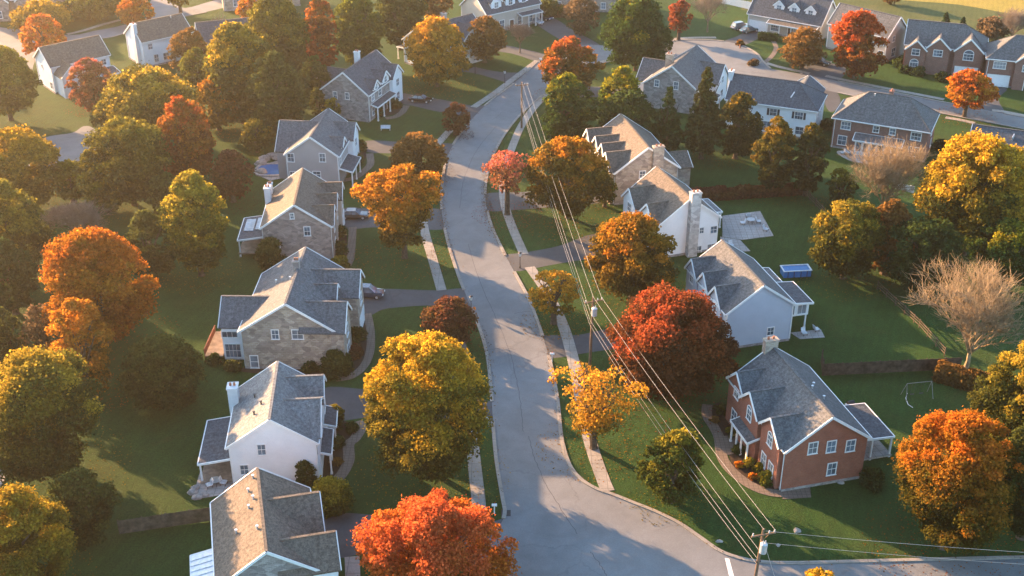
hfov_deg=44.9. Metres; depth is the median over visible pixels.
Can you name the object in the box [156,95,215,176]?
tree
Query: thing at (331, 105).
tree
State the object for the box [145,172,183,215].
tree
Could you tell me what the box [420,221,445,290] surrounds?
sidewalk
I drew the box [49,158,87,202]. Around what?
tree
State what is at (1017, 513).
tree
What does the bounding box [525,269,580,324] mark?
tree
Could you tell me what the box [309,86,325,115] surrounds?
tree
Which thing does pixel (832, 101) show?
driveway
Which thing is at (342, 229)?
shrub
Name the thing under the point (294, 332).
window
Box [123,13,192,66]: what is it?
house
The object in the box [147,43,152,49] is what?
window
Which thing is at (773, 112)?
window
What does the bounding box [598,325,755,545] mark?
overhead wire
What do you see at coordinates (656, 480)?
tree
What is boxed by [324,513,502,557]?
driveway
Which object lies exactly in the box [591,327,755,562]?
overhead wire
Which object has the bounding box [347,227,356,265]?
path
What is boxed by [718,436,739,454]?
path
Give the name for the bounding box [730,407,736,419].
window
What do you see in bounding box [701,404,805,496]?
path
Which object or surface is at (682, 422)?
overhead wire
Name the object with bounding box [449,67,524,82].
driveway
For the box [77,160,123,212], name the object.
tree
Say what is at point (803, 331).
patio chair
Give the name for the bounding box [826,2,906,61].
house
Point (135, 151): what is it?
tree
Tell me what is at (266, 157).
boulder
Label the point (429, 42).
tree
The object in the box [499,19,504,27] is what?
window
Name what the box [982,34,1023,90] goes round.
house
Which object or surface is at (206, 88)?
tree
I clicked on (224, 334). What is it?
window
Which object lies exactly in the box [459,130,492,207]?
road seam
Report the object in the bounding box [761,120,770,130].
window
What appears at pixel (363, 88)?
house
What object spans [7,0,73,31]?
tree
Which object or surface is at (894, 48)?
window
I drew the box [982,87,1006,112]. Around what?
driveway
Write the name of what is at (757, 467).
shrub
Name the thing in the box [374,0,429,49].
tree
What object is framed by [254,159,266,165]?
boulder
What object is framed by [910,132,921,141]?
window
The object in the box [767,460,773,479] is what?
window
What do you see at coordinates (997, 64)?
window
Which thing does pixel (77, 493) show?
tree
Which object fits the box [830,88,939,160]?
house
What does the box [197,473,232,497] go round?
patio
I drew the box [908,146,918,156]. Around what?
window
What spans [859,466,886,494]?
shrub
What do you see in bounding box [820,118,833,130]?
shrub
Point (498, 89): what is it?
sidewalk
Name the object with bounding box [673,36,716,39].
sidewalk
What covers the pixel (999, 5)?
field
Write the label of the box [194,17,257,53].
house
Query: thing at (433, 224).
driveway
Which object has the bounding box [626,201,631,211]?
window
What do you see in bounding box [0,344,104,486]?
tree
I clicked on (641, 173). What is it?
window
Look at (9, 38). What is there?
street
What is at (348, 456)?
path
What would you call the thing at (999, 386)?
tree
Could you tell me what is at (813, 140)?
conifer tree
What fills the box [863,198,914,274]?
tree
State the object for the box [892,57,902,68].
shrub
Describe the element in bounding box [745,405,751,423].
window
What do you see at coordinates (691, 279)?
window
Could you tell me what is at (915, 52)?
window
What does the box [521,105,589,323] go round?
overhead wire
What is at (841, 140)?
window
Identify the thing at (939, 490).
tree
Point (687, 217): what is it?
house
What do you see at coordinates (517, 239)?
sidewalk
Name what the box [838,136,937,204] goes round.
tree
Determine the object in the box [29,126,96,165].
street
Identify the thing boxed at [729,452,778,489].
mulch bed
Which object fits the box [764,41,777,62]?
path
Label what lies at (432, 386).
tree
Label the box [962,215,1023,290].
tree
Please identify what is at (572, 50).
tree
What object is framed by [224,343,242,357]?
window
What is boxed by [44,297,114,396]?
tree
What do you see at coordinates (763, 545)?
utility pole
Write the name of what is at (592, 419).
tree
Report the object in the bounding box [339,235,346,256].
mulch bed
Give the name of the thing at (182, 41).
tree
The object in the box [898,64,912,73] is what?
shrub
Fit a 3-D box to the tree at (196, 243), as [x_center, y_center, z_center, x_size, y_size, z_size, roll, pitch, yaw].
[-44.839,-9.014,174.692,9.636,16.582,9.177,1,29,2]
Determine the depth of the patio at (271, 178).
208.81 m
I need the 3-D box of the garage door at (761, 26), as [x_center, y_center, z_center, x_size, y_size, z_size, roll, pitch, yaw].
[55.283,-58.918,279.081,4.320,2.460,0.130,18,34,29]
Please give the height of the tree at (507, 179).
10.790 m
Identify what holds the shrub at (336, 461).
on the mulch bed at (326, 464)
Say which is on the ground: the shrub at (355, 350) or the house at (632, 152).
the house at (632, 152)
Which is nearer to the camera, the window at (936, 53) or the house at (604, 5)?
the window at (936, 53)
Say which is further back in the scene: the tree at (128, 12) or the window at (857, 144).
the tree at (128, 12)
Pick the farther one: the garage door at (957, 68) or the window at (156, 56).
the window at (156, 56)
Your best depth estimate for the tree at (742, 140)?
211.10 m
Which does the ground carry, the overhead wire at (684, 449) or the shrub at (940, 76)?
the shrub at (940, 76)
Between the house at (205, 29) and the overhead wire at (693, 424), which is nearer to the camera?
the overhead wire at (693, 424)
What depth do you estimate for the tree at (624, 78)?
218.97 m
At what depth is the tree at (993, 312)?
147.88 m
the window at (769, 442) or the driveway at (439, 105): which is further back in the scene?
the driveway at (439, 105)
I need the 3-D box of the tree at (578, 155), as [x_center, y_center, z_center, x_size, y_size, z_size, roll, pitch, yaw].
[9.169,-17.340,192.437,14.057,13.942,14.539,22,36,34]
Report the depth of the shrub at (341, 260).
179.43 m
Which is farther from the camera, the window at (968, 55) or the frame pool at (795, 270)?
the window at (968, 55)
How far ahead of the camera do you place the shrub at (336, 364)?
154.12 m
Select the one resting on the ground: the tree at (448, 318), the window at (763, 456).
the tree at (448, 318)
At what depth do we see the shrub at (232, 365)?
155.99 m
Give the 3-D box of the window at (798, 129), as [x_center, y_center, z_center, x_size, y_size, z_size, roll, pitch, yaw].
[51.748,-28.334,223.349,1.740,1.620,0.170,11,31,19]
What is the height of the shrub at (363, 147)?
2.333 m
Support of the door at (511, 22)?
in the house at (504, 13)
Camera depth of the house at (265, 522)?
118.26 m
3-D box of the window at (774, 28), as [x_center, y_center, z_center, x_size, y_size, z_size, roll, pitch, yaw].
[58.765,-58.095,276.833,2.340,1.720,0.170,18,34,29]
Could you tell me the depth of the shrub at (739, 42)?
270.65 m
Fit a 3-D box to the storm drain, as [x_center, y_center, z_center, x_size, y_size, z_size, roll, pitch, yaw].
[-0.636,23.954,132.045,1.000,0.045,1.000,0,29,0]
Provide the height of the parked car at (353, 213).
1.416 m
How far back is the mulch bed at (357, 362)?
157.32 m
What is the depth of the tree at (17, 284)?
164.56 m
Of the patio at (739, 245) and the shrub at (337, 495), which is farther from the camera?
the patio at (739, 245)
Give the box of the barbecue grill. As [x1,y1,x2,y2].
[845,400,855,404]
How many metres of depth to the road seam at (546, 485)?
136.17 m
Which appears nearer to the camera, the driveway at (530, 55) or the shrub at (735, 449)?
the shrub at (735, 449)
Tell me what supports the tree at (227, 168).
on the ground
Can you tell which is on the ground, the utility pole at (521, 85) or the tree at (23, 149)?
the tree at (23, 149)
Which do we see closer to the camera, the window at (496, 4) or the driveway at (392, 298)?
the driveway at (392, 298)
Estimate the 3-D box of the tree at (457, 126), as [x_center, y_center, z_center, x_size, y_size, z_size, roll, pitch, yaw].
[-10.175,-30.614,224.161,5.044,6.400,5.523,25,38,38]
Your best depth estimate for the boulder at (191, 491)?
134.70 m
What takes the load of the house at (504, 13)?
on the ground
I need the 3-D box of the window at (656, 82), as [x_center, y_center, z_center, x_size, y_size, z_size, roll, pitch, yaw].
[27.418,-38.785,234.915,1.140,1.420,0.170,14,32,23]
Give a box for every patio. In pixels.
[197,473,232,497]
[263,161,280,180]
[720,237,749,251]
[722,211,773,239]
[783,487,810,498]
[791,329,824,338]
[837,150,893,164]
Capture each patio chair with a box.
[205,477,213,488]
[218,475,227,486]
[801,327,807,335]
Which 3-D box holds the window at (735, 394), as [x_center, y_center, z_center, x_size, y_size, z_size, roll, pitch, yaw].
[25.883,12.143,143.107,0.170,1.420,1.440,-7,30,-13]
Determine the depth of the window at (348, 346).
157.98 m
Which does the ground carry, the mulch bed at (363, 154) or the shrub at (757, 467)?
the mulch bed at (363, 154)
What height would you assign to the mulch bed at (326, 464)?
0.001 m
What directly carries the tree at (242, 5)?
on the ground
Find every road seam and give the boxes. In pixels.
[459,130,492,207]
[468,244,523,431]
[528,436,576,533]
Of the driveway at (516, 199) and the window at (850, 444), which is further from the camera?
the driveway at (516, 199)
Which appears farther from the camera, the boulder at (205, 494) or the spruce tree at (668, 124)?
the spruce tree at (668, 124)
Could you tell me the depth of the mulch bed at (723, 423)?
146.60 m
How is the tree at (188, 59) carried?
on the ground
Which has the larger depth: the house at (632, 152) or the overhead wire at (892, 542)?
the house at (632, 152)
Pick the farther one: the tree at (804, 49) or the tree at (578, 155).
the tree at (804, 49)
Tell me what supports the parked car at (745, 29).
on the driveway at (749, 37)
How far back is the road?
143.13 m
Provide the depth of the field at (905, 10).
294.03 m
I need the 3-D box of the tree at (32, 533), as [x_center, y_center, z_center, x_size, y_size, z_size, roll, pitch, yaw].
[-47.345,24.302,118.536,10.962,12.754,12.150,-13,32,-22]
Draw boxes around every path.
[333,420,365,479]
[336,313,374,380]
[343,153,373,181]
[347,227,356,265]
[385,105,408,119]
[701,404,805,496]
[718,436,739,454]
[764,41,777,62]
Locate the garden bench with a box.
[380,125,390,129]
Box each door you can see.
[342,209,344,224]
[360,304,364,326]
[509,19,513,28]
[749,19,766,31]
[953,66,977,73]
[987,74,1009,87]
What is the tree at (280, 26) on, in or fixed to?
on the ground
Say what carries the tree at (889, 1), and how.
on the field at (905, 10)
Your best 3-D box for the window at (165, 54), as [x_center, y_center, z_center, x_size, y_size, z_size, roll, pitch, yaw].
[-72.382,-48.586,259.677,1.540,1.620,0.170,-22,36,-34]
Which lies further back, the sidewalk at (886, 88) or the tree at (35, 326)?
the sidewalk at (886, 88)
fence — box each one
[117,507,209,533]
[722,0,750,8]
[805,190,824,210]
[821,349,961,375]
[877,281,946,356]
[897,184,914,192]
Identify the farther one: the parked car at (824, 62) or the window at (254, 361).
the parked car at (824, 62)
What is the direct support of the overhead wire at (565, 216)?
attached to the utility pole at (593, 311)
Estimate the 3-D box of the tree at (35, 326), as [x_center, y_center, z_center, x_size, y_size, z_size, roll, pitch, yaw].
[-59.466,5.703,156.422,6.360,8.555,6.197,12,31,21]
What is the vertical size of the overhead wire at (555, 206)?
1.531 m
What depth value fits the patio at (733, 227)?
192.13 m
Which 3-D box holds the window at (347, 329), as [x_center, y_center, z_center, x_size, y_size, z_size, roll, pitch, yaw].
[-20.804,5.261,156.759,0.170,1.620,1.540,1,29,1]
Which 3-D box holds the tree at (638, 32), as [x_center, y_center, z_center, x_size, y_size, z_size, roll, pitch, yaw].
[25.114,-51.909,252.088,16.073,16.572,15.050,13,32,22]
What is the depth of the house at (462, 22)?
259.15 m
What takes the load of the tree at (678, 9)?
on the ground
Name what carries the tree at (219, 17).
on the ground
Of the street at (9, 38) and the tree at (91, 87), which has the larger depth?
the street at (9, 38)
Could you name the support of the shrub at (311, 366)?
on the mulch bed at (357, 362)
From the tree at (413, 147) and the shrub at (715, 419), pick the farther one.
the tree at (413, 147)
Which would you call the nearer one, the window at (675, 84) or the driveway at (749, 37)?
the window at (675, 84)
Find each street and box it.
[0,0,222,68]
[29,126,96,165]
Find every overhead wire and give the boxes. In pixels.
[521,96,590,312]
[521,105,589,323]
[522,105,589,318]
[523,87,592,294]
[591,322,756,557]
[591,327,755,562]
[598,304,762,527]
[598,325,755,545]
[602,298,772,526]
[770,531,1013,551]
[770,543,1014,563]
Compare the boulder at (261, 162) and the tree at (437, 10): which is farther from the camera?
the tree at (437, 10)
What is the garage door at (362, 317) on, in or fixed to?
in the house at (297, 309)
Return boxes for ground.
[0,0,1023,575]
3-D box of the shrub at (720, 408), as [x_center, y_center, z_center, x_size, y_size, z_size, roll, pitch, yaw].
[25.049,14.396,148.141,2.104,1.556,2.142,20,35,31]
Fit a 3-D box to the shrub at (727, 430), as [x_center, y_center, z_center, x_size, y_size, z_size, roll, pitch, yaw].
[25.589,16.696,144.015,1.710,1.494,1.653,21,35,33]
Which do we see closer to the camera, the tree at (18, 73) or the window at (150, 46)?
the tree at (18, 73)
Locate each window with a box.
[100,58,106,65]
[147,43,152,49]
[154,54,159,62]
[163,52,169,59]
[221,331,237,337]
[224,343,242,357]
[233,0,238,6]
[239,464,249,475]
[249,355,259,368]
[256,444,267,455]
[270,329,279,339]
[287,153,294,162]
[289,213,294,219]
[291,329,304,339]
[303,226,310,236]
[312,171,320,177]
[319,153,325,162]
[345,92,349,99]
[346,321,348,337]
[347,339,349,354]
[494,1,498,8]
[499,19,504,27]
[601,2,605,8]
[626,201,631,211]
[639,170,645,178]
[654,79,659,86]
[673,81,678,89]
[689,271,693,285]
[699,227,704,234]
[707,243,715,249]
[709,225,716,234]
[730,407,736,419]
[733,385,738,401]
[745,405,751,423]
[760,450,766,469]
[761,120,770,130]
[766,326,774,336]
[766,431,772,449]
[767,108,779,116]
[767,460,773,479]
[770,25,779,32]
[792,111,805,119]
[794,126,803,134]
[796,305,806,314]
[807,441,818,455]
[825,440,836,453]
[826,462,837,476]
[837,135,846,145]
[840,121,850,130]
[844,439,856,452]
[854,142,861,151]
[861,143,868,152]
[872,125,879,132]
[889,128,895,135]
[891,47,895,56]
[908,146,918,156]
[909,59,917,67]
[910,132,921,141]
[911,48,919,55]
[933,49,942,56]
[963,50,973,60]
[992,61,1006,69]
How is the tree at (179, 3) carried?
on the ground
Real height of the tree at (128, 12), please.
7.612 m
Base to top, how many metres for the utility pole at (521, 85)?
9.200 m
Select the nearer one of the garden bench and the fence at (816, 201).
the fence at (816, 201)
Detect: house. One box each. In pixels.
[0,0,59,21]
[33,35,120,98]
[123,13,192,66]
[189,467,341,575]
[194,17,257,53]
[197,361,337,484]
[203,247,364,368]
[221,0,300,10]
[237,168,344,259]
[274,108,360,186]
[317,49,403,121]
[396,11,482,65]
[459,0,542,29]
[554,0,615,11]
[582,113,692,204]
[621,166,722,257]
[636,45,727,113]
[684,240,813,347]
[724,68,827,138]
[725,335,894,491]
[747,0,835,40]
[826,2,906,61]
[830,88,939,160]
[903,19,988,75]
[970,123,1023,148]
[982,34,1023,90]
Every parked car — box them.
[344,208,368,219]
[363,283,384,299]
[408,93,432,103]
[532,17,543,24]
[540,11,553,20]
[730,21,746,30]
[739,25,757,33]
[817,57,830,65]
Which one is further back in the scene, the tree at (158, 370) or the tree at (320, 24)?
the tree at (320, 24)
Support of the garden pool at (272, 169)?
on the patio at (271, 178)
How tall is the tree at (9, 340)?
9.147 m
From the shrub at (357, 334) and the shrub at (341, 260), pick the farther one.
the shrub at (341, 260)
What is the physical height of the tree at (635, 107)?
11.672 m
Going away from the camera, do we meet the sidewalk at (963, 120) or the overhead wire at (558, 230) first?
the overhead wire at (558, 230)
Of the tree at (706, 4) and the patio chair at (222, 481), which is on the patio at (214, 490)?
the patio chair at (222, 481)
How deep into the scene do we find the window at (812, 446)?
133.29 m
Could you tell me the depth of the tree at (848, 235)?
173.02 m
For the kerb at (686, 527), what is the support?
on the ground
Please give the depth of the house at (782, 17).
274.61 m
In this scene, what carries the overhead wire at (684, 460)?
attached to the utility pole at (763, 545)
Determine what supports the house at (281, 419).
on the ground
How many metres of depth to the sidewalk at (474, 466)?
137.20 m
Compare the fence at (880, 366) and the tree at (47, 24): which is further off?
the tree at (47, 24)
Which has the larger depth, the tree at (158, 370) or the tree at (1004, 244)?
the tree at (1004, 244)
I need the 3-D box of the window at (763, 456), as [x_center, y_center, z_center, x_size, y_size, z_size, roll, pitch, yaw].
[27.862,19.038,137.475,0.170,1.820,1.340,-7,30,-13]
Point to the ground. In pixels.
(156, 470)
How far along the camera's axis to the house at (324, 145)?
205.79 m
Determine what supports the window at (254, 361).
in the house at (297, 309)
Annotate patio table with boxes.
[210,476,220,486]
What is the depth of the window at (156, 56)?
258.44 m
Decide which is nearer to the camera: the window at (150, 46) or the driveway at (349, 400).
the driveway at (349, 400)
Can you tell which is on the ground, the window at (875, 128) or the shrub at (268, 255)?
the shrub at (268, 255)
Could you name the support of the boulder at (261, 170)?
on the patio at (271, 178)
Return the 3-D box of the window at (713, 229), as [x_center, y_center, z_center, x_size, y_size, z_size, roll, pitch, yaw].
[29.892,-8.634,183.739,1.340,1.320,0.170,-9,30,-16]
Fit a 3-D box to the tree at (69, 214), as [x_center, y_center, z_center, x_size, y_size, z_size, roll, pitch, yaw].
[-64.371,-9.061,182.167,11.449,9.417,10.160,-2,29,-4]
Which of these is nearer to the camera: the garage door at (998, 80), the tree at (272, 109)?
the tree at (272, 109)
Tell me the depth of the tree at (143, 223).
174.13 m
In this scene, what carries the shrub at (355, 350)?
on the mulch bed at (357, 362)
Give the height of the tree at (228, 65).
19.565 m
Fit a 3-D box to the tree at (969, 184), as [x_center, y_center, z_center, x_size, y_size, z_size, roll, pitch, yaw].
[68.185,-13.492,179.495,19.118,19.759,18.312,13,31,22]
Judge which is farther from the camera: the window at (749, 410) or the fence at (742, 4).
the fence at (742, 4)
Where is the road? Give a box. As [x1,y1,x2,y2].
[442,40,1023,575]
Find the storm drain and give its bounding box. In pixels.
[501,510,510,515]
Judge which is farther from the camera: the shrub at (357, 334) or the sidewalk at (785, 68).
the sidewalk at (785, 68)
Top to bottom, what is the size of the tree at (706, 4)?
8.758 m
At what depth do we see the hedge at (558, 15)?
288.62 m
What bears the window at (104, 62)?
in the house at (55, 63)
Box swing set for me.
[900,381,932,401]
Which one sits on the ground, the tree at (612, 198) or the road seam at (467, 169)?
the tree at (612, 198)
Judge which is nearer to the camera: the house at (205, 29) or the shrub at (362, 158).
the shrub at (362, 158)
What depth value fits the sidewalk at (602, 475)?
156.65 m
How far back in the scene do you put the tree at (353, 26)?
251.57 m
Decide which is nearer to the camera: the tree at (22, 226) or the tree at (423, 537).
the tree at (423, 537)
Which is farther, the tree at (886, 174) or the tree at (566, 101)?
the tree at (566, 101)
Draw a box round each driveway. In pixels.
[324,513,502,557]
[325,387,492,422]
[344,207,443,229]
[364,288,470,313]
[365,140,452,156]
[401,93,483,120]
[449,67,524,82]
[485,191,601,210]
[490,44,544,60]
[506,234,597,270]
[538,18,598,45]
[543,329,618,357]
[555,87,620,96]
[725,31,758,43]
[799,63,845,80]
[824,90,840,111]
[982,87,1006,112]
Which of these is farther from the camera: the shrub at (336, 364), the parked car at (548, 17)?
the parked car at (548, 17)
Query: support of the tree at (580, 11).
on the ground
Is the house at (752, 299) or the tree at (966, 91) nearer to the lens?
the house at (752, 299)
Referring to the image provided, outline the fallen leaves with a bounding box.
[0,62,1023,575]
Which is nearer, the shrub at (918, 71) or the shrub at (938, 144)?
the shrub at (938, 144)
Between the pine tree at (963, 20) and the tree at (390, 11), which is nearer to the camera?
the tree at (390, 11)
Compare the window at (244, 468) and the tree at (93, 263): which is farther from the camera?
the tree at (93, 263)
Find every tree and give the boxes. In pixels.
[0,45,43,120]
[0,124,69,205]
[0,178,55,275]
[0,236,41,315]
[0,306,27,364]
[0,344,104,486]
[0,481,78,575]
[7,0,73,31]
[17,13,66,54]
[17,303,66,348]
[38,225,160,347]
[40,196,117,230]
[40,341,56,350]
[42,466,122,551]
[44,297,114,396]
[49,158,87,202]
[64,0,121,22]
[64,56,116,111]
[73,115,174,205]
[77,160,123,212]
[89,60,202,138]
[114,0,155,24]
[117,333,207,410]
[125,209,175,279]
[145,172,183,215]
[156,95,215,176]
[156,168,230,276]
[166,26,209,76]
[167,0,188,12]
[177,47,205,84]
[194,75,241,130]
[201,20,279,123]
[207,148,256,202]
[211,10,225,19]
[235,0,257,17]
[238,117,275,152]
[243,0,312,84]
[244,50,309,135]
[297,54,331,107]
[303,0,340,68]
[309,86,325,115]
[321,97,341,113]
[329,0,386,64]
[346,486,520,575]
[350,161,443,258]
[359,325,495,484]
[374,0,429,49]
[388,130,448,175]
[402,14,472,86]
[420,295,478,346]
[424,0,453,16]
[441,101,470,135]
[463,14,507,62]
[481,149,529,214]
[504,21,534,52]
[521,135,616,219]
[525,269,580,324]
[538,35,605,94]
[539,71,599,141]
[540,0,562,16]
[547,361,648,449]
[561,0,599,35]
[582,210,679,300]
[595,0,675,70]
[595,89,658,137]
[597,65,642,119]
[599,179,617,206]
[602,280,742,402]
[632,427,705,506]
[653,86,684,151]
[668,0,693,40]
[681,66,723,159]
[689,0,732,31]
[714,91,765,159]
[750,115,797,188]
[777,25,827,69]
[791,122,831,196]
[804,567,834,575]
[806,198,887,280]
[825,167,859,200]
[829,9,889,78]
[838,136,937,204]
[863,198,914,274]
[875,215,967,294]
[883,0,899,4]
[887,408,1023,554]
[896,253,1023,374]
[910,127,1023,255]
[941,12,949,21]
[945,68,999,116]
[960,16,966,24]
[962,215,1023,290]
[967,340,1023,442]
[976,15,1013,39]
[980,418,1023,540]
[996,5,1023,35]
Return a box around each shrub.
[204,352,224,366]
[223,359,241,372]
[253,236,287,270]
[294,459,318,487]
[301,360,320,373]
[311,475,355,518]
[319,348,354,381]
[328,457,344,466]
[329,403,344,430]
[330,255,350,268]
[333,432,345,450]
[335,239,348,256]
[338,224,347,237]
[339,421,359,434]
[349,342,363,359]
[351,326,367,342]
[357,153,364,164]
[359,139,367,151]
[374,106,383,116]
[387,97,402,108]
[708,416,720,423]
[712,402,726,415]
[725,426,735,438]
[731,443,745,455]
[734,461,743,467]
[735,39,745,45]
[742,457,755,468]
[747,58,759,65]
[747,472,758,480]
[752,462,763,473]
[757,470,772,488]
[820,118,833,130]
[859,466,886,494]
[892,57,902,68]
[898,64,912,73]
[909,65,925,76]
[931,139,946,150]
[933,71,950,82]
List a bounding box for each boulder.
[187,488,197,495]
[191,493,202,499]
[200,492,208,496]
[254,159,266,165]
[255,168,267,173]
[258,155,269,160]
[266,152,276,157]
[794,528,800,532]
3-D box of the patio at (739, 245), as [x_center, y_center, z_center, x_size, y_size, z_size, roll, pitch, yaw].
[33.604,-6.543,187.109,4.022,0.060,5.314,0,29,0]
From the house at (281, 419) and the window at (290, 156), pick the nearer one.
the house at (281, 419)
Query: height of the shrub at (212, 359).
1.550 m
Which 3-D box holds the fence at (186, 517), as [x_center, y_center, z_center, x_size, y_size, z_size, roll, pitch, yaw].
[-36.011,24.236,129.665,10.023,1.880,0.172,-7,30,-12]
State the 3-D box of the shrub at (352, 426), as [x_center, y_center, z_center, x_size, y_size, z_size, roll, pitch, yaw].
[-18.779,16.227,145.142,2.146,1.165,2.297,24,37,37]
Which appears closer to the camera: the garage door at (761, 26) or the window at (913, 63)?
the window at (913, 63)
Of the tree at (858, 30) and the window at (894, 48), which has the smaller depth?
the tree at (858, 30)
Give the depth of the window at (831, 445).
133.91 m
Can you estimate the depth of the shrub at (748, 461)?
138.55 m
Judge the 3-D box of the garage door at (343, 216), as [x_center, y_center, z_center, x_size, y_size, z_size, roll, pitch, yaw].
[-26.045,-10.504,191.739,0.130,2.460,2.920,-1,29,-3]
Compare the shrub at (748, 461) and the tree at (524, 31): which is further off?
the tree at (524, 31)
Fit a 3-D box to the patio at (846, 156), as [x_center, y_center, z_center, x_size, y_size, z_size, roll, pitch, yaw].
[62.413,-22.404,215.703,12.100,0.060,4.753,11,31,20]
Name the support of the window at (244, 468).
in the house at (281, 419)
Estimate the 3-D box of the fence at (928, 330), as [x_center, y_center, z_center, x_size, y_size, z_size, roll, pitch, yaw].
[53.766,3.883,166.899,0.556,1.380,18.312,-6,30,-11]
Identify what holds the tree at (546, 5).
on the ground
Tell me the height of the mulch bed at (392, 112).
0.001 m
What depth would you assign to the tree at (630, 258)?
166.88 m
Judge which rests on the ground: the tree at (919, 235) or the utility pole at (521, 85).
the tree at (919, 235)
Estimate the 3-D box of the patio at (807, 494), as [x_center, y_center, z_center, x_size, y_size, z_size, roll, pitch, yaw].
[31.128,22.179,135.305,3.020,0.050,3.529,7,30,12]
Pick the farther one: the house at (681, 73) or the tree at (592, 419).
the house at (681, 73)
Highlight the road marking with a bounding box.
[725,558,733,575]
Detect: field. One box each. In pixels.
[740,0,1023,41]
[907,0,1023,13]
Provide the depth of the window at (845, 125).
217.68 m
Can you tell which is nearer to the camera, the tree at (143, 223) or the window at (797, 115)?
the tree at (143, 223)
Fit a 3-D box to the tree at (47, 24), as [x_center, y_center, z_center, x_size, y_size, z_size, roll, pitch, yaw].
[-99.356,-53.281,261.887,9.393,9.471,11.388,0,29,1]
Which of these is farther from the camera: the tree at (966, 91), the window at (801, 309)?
the tree at (966, 91)
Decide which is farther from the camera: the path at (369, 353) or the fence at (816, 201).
the fence at (816, 201)
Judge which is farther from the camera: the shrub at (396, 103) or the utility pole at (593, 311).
the shrub at (396, 103)
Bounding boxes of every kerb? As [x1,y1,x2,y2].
[102,12,206,38]
[440,39,1023,564]
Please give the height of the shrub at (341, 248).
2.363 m
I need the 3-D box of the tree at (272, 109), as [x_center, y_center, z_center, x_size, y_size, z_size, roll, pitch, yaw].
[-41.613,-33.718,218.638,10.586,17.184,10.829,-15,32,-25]
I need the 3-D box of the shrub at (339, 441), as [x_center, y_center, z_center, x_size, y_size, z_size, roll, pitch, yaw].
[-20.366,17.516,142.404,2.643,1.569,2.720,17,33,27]
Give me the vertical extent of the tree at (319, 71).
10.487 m
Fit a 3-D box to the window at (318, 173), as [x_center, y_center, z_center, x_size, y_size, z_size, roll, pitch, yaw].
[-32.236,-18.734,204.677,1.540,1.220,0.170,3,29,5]
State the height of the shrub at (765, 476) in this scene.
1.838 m
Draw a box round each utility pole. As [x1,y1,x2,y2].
[515,82,528,127]
[584,297,602,365]
[751,528,775,575]
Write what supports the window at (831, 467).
in the house at (795, 423)
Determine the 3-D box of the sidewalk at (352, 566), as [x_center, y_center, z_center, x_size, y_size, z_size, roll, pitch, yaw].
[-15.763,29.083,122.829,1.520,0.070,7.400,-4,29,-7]
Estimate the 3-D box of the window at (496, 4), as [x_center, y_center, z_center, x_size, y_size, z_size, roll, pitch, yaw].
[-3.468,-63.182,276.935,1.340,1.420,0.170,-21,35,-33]
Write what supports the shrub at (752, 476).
on the mulch bed at (744, 471)
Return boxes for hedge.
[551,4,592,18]
[689,182,802,201]
[757,31,779,41]
[932,359,1022,395]
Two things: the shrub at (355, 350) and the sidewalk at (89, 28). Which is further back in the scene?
the sidewalk at (89, 28)
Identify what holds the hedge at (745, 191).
on the ground
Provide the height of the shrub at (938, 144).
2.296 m
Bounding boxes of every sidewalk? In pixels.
[66,19,120,34]
[345,556,359,575]
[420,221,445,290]
[438,130,452,144]
[460,342,485,513]
[470,60,539,107]
[499,94,549,254]
[525,266,613,490]
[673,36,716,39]
[767,62,809,73]
[824,75,944,99]
[946,116,974,123]
[992,109,1023,115]
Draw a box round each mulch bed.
[238,321,366,375]
[323,421,352,476]
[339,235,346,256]
[346,108,400,120]
[357,151,365,166]
[712,403,730,435]
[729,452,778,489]
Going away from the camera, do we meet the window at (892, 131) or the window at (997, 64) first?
the window at (892, 131)
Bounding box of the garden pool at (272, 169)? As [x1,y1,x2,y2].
[254,163,278,176]
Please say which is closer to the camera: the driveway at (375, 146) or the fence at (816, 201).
the fence at (816, 201)
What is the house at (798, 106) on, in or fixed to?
on the ground
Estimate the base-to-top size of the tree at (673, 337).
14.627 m
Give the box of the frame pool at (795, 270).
[780,264,811,277]
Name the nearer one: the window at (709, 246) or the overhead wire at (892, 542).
the overhead wire at (892, 542)
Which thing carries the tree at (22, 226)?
on the ground
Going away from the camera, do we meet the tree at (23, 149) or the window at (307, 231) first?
the window at (307, 231)
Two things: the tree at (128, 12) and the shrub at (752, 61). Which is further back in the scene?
the tree at (128, 12)
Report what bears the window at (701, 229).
in the house at (687, 217)
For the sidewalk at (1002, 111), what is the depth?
235.30 m
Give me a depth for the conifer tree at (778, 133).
198.78 m
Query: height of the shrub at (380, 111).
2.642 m
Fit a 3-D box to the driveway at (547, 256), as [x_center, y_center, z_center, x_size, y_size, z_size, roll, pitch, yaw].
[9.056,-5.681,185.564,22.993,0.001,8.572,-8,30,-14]
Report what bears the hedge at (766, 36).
on the ground
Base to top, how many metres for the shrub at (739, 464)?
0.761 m
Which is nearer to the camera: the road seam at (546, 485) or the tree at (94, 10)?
the road seam at (546, 485)
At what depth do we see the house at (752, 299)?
161.18 m
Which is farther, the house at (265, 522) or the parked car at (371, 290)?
the parked car at (371, 290)
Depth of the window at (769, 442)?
135.06 m
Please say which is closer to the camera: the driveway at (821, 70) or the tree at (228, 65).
the tree at (228, 65)

